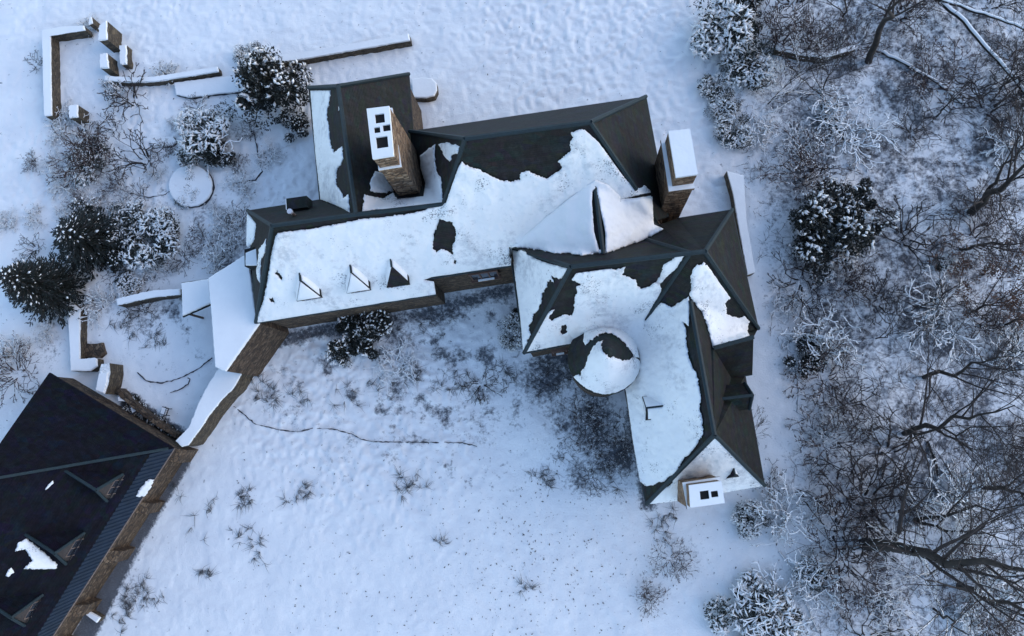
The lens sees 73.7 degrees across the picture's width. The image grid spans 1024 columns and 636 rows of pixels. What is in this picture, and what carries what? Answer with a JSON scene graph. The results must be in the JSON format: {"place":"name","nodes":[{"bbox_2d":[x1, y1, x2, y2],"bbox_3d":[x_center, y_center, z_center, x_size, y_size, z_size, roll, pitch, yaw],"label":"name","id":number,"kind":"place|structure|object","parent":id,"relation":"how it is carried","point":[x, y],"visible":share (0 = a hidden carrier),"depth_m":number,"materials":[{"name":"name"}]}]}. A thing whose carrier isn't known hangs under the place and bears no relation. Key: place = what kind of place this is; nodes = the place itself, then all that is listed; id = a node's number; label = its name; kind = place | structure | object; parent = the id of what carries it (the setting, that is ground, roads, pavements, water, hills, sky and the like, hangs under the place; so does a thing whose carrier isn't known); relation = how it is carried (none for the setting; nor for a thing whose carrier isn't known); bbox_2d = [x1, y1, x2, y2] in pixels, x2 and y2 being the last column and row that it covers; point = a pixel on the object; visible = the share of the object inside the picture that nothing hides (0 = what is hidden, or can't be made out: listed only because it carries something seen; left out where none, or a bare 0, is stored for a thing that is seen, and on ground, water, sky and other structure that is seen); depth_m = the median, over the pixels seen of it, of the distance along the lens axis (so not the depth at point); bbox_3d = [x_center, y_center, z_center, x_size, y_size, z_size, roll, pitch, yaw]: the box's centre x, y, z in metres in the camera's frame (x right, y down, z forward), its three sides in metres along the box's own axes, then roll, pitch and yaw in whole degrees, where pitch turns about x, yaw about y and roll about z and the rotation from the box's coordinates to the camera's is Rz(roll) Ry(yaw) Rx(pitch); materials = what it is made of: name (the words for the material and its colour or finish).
{"place":"outdoors","nodes":[
{"label":"outdoors","id":0,"kind":"place"},
{"bbox_2d":[0,0,1023,635],"bbox_3d":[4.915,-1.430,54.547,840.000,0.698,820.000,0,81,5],"label":"ground","id":1,"kind":"structure","parent":0,"point":[476,60],"depth_m":54.31,"materials":[{"name":"snow"}]},
{"bbox_2d":[0,340,39,407],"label":"bare shrub","id":2,"kind":"object","parent":1,"relation":"on","point":[15,380],"visible":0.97,"depth_m":57.21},
{"bbox_2d":[0,251,93,329],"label":"spruce","id":3,"kind":"object","parent":1,"relation":"on","point":[42,287],"visible":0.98,"depth_m":56.09,"materials":[{"name":"green plant"}]},
{"bbox_2d":[42,26,93,121],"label":"garden wall","id":4,"kind":"structure","parent":1,"relation":"on","point":[52,38],"depth_m":61.45,"materials":[{"name":"stone"}]},
{"bbox_2d":[46,115,119,193],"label":"bare shrub","id":5,"kind":"object","parent":1,"relation":"on","point":[74,171],"visible":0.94,"depth_m":58.64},
{"bbox_2d":[68,301,103,371],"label":"garden wall","id":6,"kind":"structure","parent":1,"relation":"on","point":[79,362],"depth_m":57.02,"materials":[{"name":"stone"}]},
{"bbox_2d":[65,144,106,188],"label":"snowy evergreen","id":7,"kind":"object","parent":1,"relation":"on","point":[80,180],"visible":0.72,"depth_m":59.41,"materials":[{"name":"white plant"}]},
{"bbox_2d":[50,206,124,280],"bbox_3d":[-36.058,-6.703,57.178,6.715,4.777,6.856,7,82,6],"label":"conifer","id":8,"kind":"object","parent":1,"relation":"on","point":[76,239],"visible":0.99,"depth_m":56.92,"materials":[{"name":"green plant"}]},
{"bbox_2d":[76,281,117,329],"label":"frosted shrub","id":9,"kind":"object","parent":1,"relation":"on","point":[112,294],"visible":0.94,"depth_m":57.69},
{"bbox_2d":[0,373,197,635],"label":"barn","id":10,"kind":"structure","parent":1,"relation":"on","point":[87,474],"depth_m":50.76,"materials":[{"name":"stone"}]},
{"bbox_2d":[95,363,123,394],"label":"garden wall","id":11,"kind":"structure","parent":1,"relation":"on","point":[110,379],"depth_m":55.59,"materials":[{"name":"stone"}]},
{"bbox_2d":[98,21,121,52],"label":"stone pillar","id":12,"kind":"structure","parent":1,"relation":"on","point":[110,36],"depth_m":60.64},
{"bbox_2d":[106,230,140,269],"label":"evergreen bush","id":13,"kind":"object","parent":1,"relation":"on","point":[119,254],"visible":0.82,"depth_m":57.75,"materials":[{"name":"green plant"}]},
{"bbox_2d":[99,63,148,122],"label":"bare shrub","id":14,"kind":"object","parent":1,"relation":"on","point":[122,97],"visible":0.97,"depth_m":59.99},
{"bbox_2d":[107,199,149,241],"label":"snowy evergreen","id":15,"kind":"object","parent":1,"relation":"on","point":[129,210],"visible":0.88,"depth_m":58.20,"materials":[{"name":"white plant"}]},
{"bbox_2d":[114,267,143,297],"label":"snowy evergreen","id":16,"kind":"object","parent":1,"relation":"on","point":[122,282],"visible":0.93,"depth_m":57.91,"materials":[{"name":"white plant"}]},
{"bbox_2d":[106,123,164,182],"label":"bare shrub","id":17,"kind":"object","parent":1,"relation":"on","point":[133,162],"visible":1,"depth_m":58.79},
{"bbox_2d":[116,289,181,307],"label":"garden wall","id":18,"kind":"structure","parent":1,"relation":"on","point":[141,297],"depth_m":56.73,"materials":[{"name":"stone"}]},
{"bbox_2d":[115,388,182,437],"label":"hedge","id":19,"kind":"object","parent":1,"relation":"on","point":[125,395],"depth_m":55.63,"materials":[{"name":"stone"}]},
{"bbox_2d":[118,206,180,271],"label":"snowy evergreen","id":20,"kind":"object","parent":1,"relation":"on","point":[159,224],"visible":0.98,"depth_m":57.38,"materials":[{"name":"white plant"}]},
{"bbox_2d":[104,67,221,86],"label":"garden wall","id":21,"kind":"structure","parent":1,"relation":"on","point":[211,72],"depth_m":60.42,"materials":[{"name":"stone"}]},
{"bbox_2d":[169,165,214,207],"bbox_3d":[-27.658,-11.348,59.151,3.994,0.780,3.829,0,81,5],"label":"flower bed","id":22,"kind":"object","parent":1,"relation":"on","point":[200,181],"visible":0.94,"depth_m":58.76,"materials":[{"name":"snow"}]},
{"bbox_2d":[173,99,239,169],"bbox_3d":[-26.622,-15.912,58.893,5.373,3.385,7.266,25,84,9],"label":"snowy evergreen","id":23,"kind":"object","parent":1,"relation":"on","point":[200,129],"visible":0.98,"depth_m":58.00,"materials":[{"name":"white plant"}]},
{"bbox_2d":[172,94,242,180],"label":"frosted shrub","id":24,"kind":"object","parent":1,"relation":"on","point":[210,126],"visible":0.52,"depth_m":58.28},
{"bbox_2d":[174,76,247,99],"bbox_3d":[-26.309,-20.400,60.532,7.308,0.660,1.689,-5,81,4],"label":"flower bed","id":25,"kind":"object","parent":1,"relation":"on","point":[218,86],"visible":0.77,"depth_m":60.25,"materials":[{"name":"snow"}]},
{"bbox_2d":[176,369,253,446],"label":"garden wall","id":26,"kind":"structure","parent":1,"relation":"on","point":[223,391],"depth_m":53.89,"materials":[{"name":"stone"}]},
{"bbox_2d":[195,233,235,274],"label":"frosted shrub","id":27,"kind":"object","parent":1,"relation":"on","point":[215,259],"visible":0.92,"depth_m":57.24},
{"bbox_2d":[200,205,244,246],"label":"frosted shrub","id":28,"kind":"object","parent":1,"relation":"on","point":[214,231],"visible":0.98,"depth_m":57.79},
{"bbox_2d":[230,44,313,133],"bbox_3d":[-20.003,-19.169,57.735,6.543,6.434,6.733,-8,80,4],"label":"conifer","id":29,"kind":"object","parent":1,"relation":"on","point":[260,92],"visible":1,"depth_m":56.37,"materials":[{"name":"green plant"}]},
{"bbox_2d":[272,106,309,143],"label":"evergreen bush","id":30,"kind":"object","parent":1,"relation":"on","point":[297,121],"visible":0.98,"depth_m":58.27,"materials":[{"name":"green plant"}]},
{"bbox_2d":[271,34,411,67],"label":"garden wall","id":31,"kind":"structure","parent":1,"relation":"on","point":[362,48],"depth_m":59.20,"materials":[{"name":"stone"}]},
{"bbox_2d":[324,310,393,364],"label":"evergreen bush","id":32,"kind":"object","parent":1,"relation":"on","point":[367,328],"visible":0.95,"depth_m":54.42,"materials":[{"name":"green plant"}]},
{"bbox_2d":[3,4,734,635],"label":"grass tufts","id":33,"kind":"object","parent":1,"relation":"on","point":[249,502],"visible":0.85,"depth_m":53.99,"materials":[{"name":"plant"}]},
{"bbox_2d":[1,3,767,635],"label":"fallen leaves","id":34,"kind":"object","parent":1,"relation":"on","point":[511,519],"visible":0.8,"depth_m":52.00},
{"bbox_2d":[361,336,430,395],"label":"frosted shrub","id":35,"kind":"object","parent":1,"relation":"on","point":[381,357],"visible":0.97,"depth_m":54.87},
{"bbox_2d":[411,77,438,101],"bbox_3d":[-7.412,-19.455,58.409,2.244,1.140,1.904,0,81,5],"label":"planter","id":36,"kind":"object","parent":1,"relation":"on","point":[424,89],"visible":0.91,"depth_m":57.87,"materials":[{"name":"stone"}]},
{"bbox_2d":[181,72,766,508],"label":"manor house","id":37,"kind":"structure","parent":1,"relation":"on","point":[595,248],"depth_m":45.01,"materials":[{"name":"stone"}]},
{"bbox_2d":[554,393,609,454],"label":"bare shrub","id":38,"kind":"object","parent":1,"relation":"on","point":[592,414],"visible":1,"depth_m":52.75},
{"bbox_2d":[648,534,699,581],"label":"bare shrub","id":39,"kind":"object","parent":1,"relation":"on","point":[674,569],"visible":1,"depth_m":50.39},
{"bbox_2d":[696,71,734,106],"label":"hedge plant","id":40,"kind":"object","parent":1,"relation":"on","point":[707,82],"visible":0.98,"depth_m":55.77,"materials":[{"name":"white plant"}]},
{"bbox_2d":[702,97,741,125],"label":"hedge plant","id":41,"kind":"object","parent":1,"relation":"on","point":[728,106],"visible":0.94,"depth_m":55.32,"materials":[{"name":"white plant"}]},
{"bbox_2d":[687,0,765,69],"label":"snowy evergreen","id":42,"kind":"object","parent":1,"relation":"on","point":[744,29],"visible":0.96,"depth_m":55.06,"materials":[{"name":"white plant"}]},
{"bbox_2d":[713,112,755,149],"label":"hedge plant","id":43,"kind":"object","parent":1,"relation":"on","point":[739,142],"visible":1,"depth_m":54.86,"materials":[{"name":"white plant"}]},
{"bbox_2d":[724,171,754,276],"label":"garden wall","id":44,"kind":"structure","parent":1,"relation":"on","point":[735,186],"depth_m":53.49,"materials":[{"name":"stone"}]},
{"bbox_2d":[718,37,779,93],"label":"snowy evergreen","id":45,"kind":"object","parent":1,"relation":"on","point":[757,71],"visible":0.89,"depth_m":55.21,"materials":[{"name":"white plant"}]},
{"bbox_2d":[730,498,772,541],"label":"snowy evergreen","id":46,"kind":"object","parent":1,"relation":"on","point":[742,528],"visible":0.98,"depth_m":50.29,"materials":[{"name":"white plant"}]},
{"bbox_2d":[703,568,807,635],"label":"snowy evergreen","id":47,"kind":"object","parent":1,"relation":"on","point":[790,621],"visible":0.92,"depth_m":49.07,"materials":[{"name":"white plant"}]},
{"bbox_2d":[738,105,781,155],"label":"frosted shrub","id":48,"kind":"object","parent":1,"relation":"on","point":[765,134],"visible":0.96,"depth_m":54.83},
{"bbox_2d":[727,561,811,635],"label":"frosted shrub","id":49,"kind":"object","parent":1,"relation":"on","point":[773,576],"visible":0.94,"depth_m":48.99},
{"bbox_2d":[744,470,836,564],"bbox_3d":[19.808,14.657,50.140,5.785,2.108,6.465,42,87,10],"label":"frosted shrub","id":50,"kind":"object","parent":1,"relation":"on","point":[782,525],"visible":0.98,"depth_m":49.99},
{"bbox_2d":[747,0,833,84],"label":"woodland bush","id":51,"kind":"object","parent":1,"relation":"on","point":[794,23],"visible":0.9,"depth_m":54.70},
{"bbox_2d":[769,276,820,323],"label":"frosted shrub","id":52,"kind":"object","parent":1,"relation":"on","point":[790,306],"visible":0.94,"depth_m":52.65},
{"bbox_2d":[761,30,837,109],"bbox_3d":[22.145,-17.639,52.106,5.261,7.475,5.301,43,87,10],"label":"bare tree","id":53,"kind":"object","parent":1,"relation":"on","point":[810,68],"visible":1,"depth_m":50.55,"materials":[{"name":"brown plant"}]},
{"bbox_2d":[774,119,827,166],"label":"frosted shrub","id":54,"kind":"object","parent":1,"relation":"on","point":[797,139],"visible":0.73,"depth_m":54.49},
{"bbox_2d":[767,241,837,324],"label":"woodland bush","id":55,"kind":"object","parent":1,"relation":"on","point":[802,274],"visible":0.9,"depth_m":52.38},
{"bbox_2d":[782,332,827,378],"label":"evergreen bush","id":56,"kind":"object","parent":1,"relation":"on","point":[803,371],"visible":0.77,"depth_m":51.73,"materials":[{"name":"green plant"}]},
{"bbox_2d":[755,119,861,208],"bbox_3d":[23.187,-12.308,53.926,7.547,4.104,8.239,42,87,10],"label":"bare shrub","id":57,"kind":"object","parent":1,"relation":"on","point":[812,169],"visible":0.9,"depth_m":53.18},
{"bbox_2d":[791,545,828,593],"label":"snowy evergreen","id":58,"kind":"object","parent":1,"relation":"on","point":[816,581],"visible":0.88,"depth_m":49.26,"materials":[{"name":"white plant"}]},
{"bbox_2d":[784,539,847,625],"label":"frosted shrub","id":59,"kind":"object","parent":1,"relation":"on","point":[806,595],"visible":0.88,"depth_m":49.13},
{"bbox_2d":[781,335,864,418],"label":"woodland bush","id":60,"kind":"object","parent":1,"relation":"on","point":[831,370],"visible":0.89,"depth_m":51.06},
{"bbox_2d":[785,3,860,80],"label":"woodland bush","id":61,"kind":"object","parent":1,"relation":"on","point":[814,34],"visible":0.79,"depth_m":54.76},
{"bbox_2d":[780,298,867,371],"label":"frosted shrub","id":62,"kind":"object","parent":1,"relation":"on","point":[822,341],"visible":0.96,"depth_m":51.19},
{"bbox_2d":[790,220,858,284],"bbox_3d":[24.380,-5.263,52.934,4.922,1.986,4.852,-28,80,0],"label":"snowy evergreen","id":63,"kind":"object","parent":1,"relation":"on","point":[826,277],"visible":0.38,"depth_m":52.43,"materials":[{"name":"white plant"}]},
{"bbox_2d":[784,184,876,279],"bbox_3d":[24.304,-6.561,52.376,6.543,4.290,6.733,-13,80,3],"label":"evergreen bush","id":64,"kind":"object","parent":1,"relation":"on","point":[806,222],"visible":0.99,"depth_m":51.47,"materials":[{"name":"green plant"}]},
{"bbox_2d":[784,400,877,486],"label":"bare shrub","id":65,"kind":"object","parent":1,"relation":"on","point":[849,441],"visible":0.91,"depth_m":50.34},
{"bbox_2d":[788,6,877,89],"bbox_3d":[23.469,-19.270,52.093,7.060,7.771,5.266,11,82,7],"label":"bare tree","id":66,"kind":"object","parent":1,"relation":"on","point":[840,44],"visible":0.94,"depth_m":50.18,"materials":[{"name":"brown plant"}]},
{"bbox_2d":[801,74,865,157],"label":"woodland bush","id":67,"kind":"object","parent":1,"relation":"on","point":[829,107],"visible":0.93,"depth_m":54.30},
{"bbox_2d":[794,480,885,579],"bbox_3d":[24.206,14.930,48.909,5.620,3.390,6.951,-14,80,3],"label":"woodland bush","id":68,"kind":"object","parent":1,"relation":"on","point":[844,529],"visible":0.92,"depth_m":49.01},
{"bbox_2d":[801,462,880,537],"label":"woodland bush","id":69,"kind":"object","parent":1,"relation":"on","point":[828,500],"visible":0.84,"depth_m":49.49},
{"bbox_2d":[802,519,895,622],"bbox_3d":[24.682,17.455,48.844,6.296,3.127,7.316,-22,80,1],"label":"bare shrub","id":70,"kind":"object","parent":1,"relation":"on","point":[842,595],"visible":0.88,"depth_m":48.73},
{"bbox_2d":[811,249,892,320],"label":"woodland bush","id":71,"kind":"object","parent":1,"relation":"on","point":[852,274],"visible":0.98,"depth_m":51.52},
{"bbox_2d":[815,363,888,438],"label":"bare shrub","id":72,"kind":"object","parent":1,"relation":"on","point":[835,397],"visible":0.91,"depth_m":50.73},
{"bbox_2d":[806,95,903,172],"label":"frosted shrub","id":73,"kind":"object","parent":1,"relation":"on","point":[858,131],"visible":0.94,"depth_m":53.85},
{"bbox_2d":[814,176,899,235],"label":"evergreen bush","id":74,"kind":"object","parent":1,"relation":"on","point":[859,192],"visible":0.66,"depth_m":52.23,"materials":[{"name":"green plant"}]},
{"bbox_2d":[805,442,941,561],"bbox_3d":[26.307,12.715,48.695,7.184,4.265,8.887,-20,80,2],"label":"bare shrub","id":75,"kind":"object","parent":1,"relation":"on","point":[882,524],"visible":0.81,"depth_m":48.95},
{"bbox_2d":[731,0,1023,635],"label":"undergrowth","id":76,"kind":"object","parent":1,"relation":"on","point":[970,348],"visible":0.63,"depth_m":52.30,"materials":[{"name":"plant"}]},
{"bbox_2d":[935,0,1023,91],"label":"fallen trunk","id":77,"kind":"object","parent":76,"relation":"on","point":[948,8],"visible":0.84,"depth_m":53.75,"materials":[{"name":"white plant"}]},
{"bbox_2d":[847,408,930,504],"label":"woodland bush","id":78,"kind":"object","parent":1,"relation":"on","point":[886,464],"visible":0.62,"depth_m":50.01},
{"bbox_2d":[830,0,965,64],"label":"bare tree","id":79,"kind":"object","parent":1,"relation":"on","point":[876,42],"visible":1,"depth_m":47.40,"materials":[{"name":"brown plant"}]},
{"bbox_2d":[788,375,1023,635],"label":"bare tree","id":80,"kind":"object","parent":1,"relation":"on","point":[892,546],"visible":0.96,"depth_m":37.35,"materials":[{"name":"brown plant"}]},
{"bbox_2d":[791,376,1023,570],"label":"bare tree","id":81,"kind":"object","parent":1,"relation":"on","point":[913,432],"visible":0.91,"depth_m":41.62,"materials":[{"name":"brown plant"}]},
{"bbox_2d":[864,0,957,54],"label":"woodland bush","id":82,"kind":"object","parent":1,"relation":"on","point":[923,4],"visible":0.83,"depth_m":54.32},
{"bbox_2d":[872,286,951,338],"bbox_3d":[28.153,-0.170,49.326,5.506,6.376,3.857,0,81,5],"label":"bare tree","id":83,"kind":"object","parent":1,"relation":"on","point":[907,328],"visible":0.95,"depth_m":48.09,"materials":[{"name":"grey plant"}]},
{"bbox_2d":[863,195,961,273],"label":"woodland bush","id":84,"kind":"object","parent":1,"relation":"on","point":[911,230],"visible":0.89,"depth_m":51.91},
{"bbox_2d":[822,284,1023,538],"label":"bare tree","id":85,"kind":"object","parent":1,"relation":"on","point":[931,426],"visible":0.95,"depth_m":41.51,"materials":[{"name":"brown plant"}]},
{"bbox_2d":[834,465,1023,635],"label":"bare tree","id":86,"kind":"object","parent":1,"relation":"on","point":[975,588],"visible":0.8,"depth_m":39.48,"materials":[{"name":"brown plant"}]},
{"bbox_2d":[894,34,984,119],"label":"woodland bush","id":87,"kind":"object","parent":1,"relation":"on","point":[923,84],"visible":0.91,"depth_m":53.72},
{"bbox_2d":[897,265,984,370],"bbox_3d":[32.373,0.015,51.203,6.934,2.199,7.296,25,84,9],"label":"woodland bush","id":88,"kind":"object","parent":1,"relation":"on","point":[950,330],"visible":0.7,"depth_m":51.08,"materials":[{"name":"plant"}]},
{"bbox_2d":[859,320,1023,505],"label":"bare tree","id":89,"kind":"object","parent":1,"relation":"on","point":[931,374],"visible":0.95,"depth_m":42.60,"materials":[{"name":"brown plant"}]},
{"bbox_2d":[867,470,1022,625],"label":"bare tree","id":90,"kind":"object","parent":1,"relation":"on","point":[958,529],"visible":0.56,"depth_m":42.84,"materials":[{"name":"brown plant"}]},
{"bbox_2d":[868,517,1023,635],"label":"bare tree","id":91,"kind":"object","parent":1,"relation":"on","point":[947,616],"visible":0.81,"depth_m":43.05,"materials":[{"name":"white plant"}]},
{"bbox_2d":[901,458,999,544],"bbox_3d":[31.600,12.974,49.170,6.864,2.611,6.141,8,82,6],"label":"woodland bush","id":92,"kind":"object","parent":1,"relation":"on","point":[948,503],"visible":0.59,"depth_m":48.97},
{"bbox_2d":[911,271,1003,329],"bbox_3d":[31.085,-0.811,48.724,4.899,7.235,3.053,39,86,10],"label":"bare tree","id":93,"kind":"object","parent":1,"relation":"on","point":[962,306],"visible":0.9,"depth_m":47.68,"materials":[{"name":"brown plant"}]},
{"bbox_2d":[907,433,1023,592],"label":"bare tree","id":94,"kind":"object","parent":1,"relation":"on","point":[946,531],"visible":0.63,"depth_m":40.75,"materials":[{"name":"brown plant"}]},
{"bbox_2d":[909,422,1023,635],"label":"bare tree","id":95,"kind":"object","parent":1,"relation":"on","point":[948,514],"visible":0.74,"depth_m":39.35,"materials":[{"name":"brown plant"}]},
{"bbox_2d":[917,97,1023,256],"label":"bare tree","id":96,"kind":"object","parent":1,"relation":"on","point":[977,206],"visible":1,"depth_m":44.41,"materials":[{"name":"brown plant"}]},
{"bbox_2d":[923,232,1023,318],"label":"bare tree","id":97,"kind":"object","parent":1,"relation":"on","point":[968,264],"visible":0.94,"depth_m":46.61,"materials":[{"name":"brown plant"}]},
{"bbox_2d":[931,194,1023,270],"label":"woodland bush","id":98,"kind":"object","parent":1,"relation":"on","point":[984,229],"visible":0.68,"depth_m":51.31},
{"bbox_2d":[937,44,1023,134],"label":"bare tree","id":99,"kind":"object","parent":1,"relation":"on","point":[969,89],"visible":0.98,"depth_m":48.34,"materials":[{"name":"brown plant"}]},
{"bbox_2d":[937,59,1023,142],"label":"woodland bush","id":100,"kind":"object","parent":1,"relation":"on","point":[999,102],"visible":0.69,"depth_m":52.96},
{"bbox_2d":[946,586,1023,635],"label":"woodland bush","id":101,"kind":"object","parent":1,"relation":"on","point":[983,627],"visible":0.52,"depth_m":47.41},
{"bbox_2d":[954,282,1022,348],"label":"woodland bush","id":102,"kind":"object","parent":1,"relation":"on","point":[995,325],"visible":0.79,"depth_m":50.26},
{"bbox_2d":[953,541,1023,634],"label":"woodland bush","id":103,"kind":"object","parent":1,"relation":"on","point":[990,592],"visible":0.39,"depth_m":47.83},
{"bbox_2d":[955,173,1022,227],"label":"woodland bush","id":104,"kind":"object","parent":1,"relation":"on","point":[989,201],"visible":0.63,"depth_m":51.84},
{"bbox_2d":[959,182,1023,285],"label":"bare tree","id":105,"kind":"object","parent":1,"relation":"on","point":[981,244],"visible":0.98,"depth_m":44.11,"materials":[{"name":"brown plant"}]},
{"bbox_2d":[971,318,1023,387],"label":"frosted shrub","id":106,"kind":"object","parent":1,"relation":"on","point":[1010,332],"visible":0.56,"depth_m":50.28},
{"bbox_2d":[974,224,1023,333],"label":"bare tree","id":107,"kind":"object","parent":1,"relation":"on","point":[1013,295],"visible":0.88,"depth_m":44.98,"materials":[{"name":"white plant"}]},
{"bbox_2d":[977,98,1023,169],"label":"woodland bush","id":108,"kind":"object","parent":1,"relation":"on","point":[1001,148],"visible":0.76,"depth_m":52.71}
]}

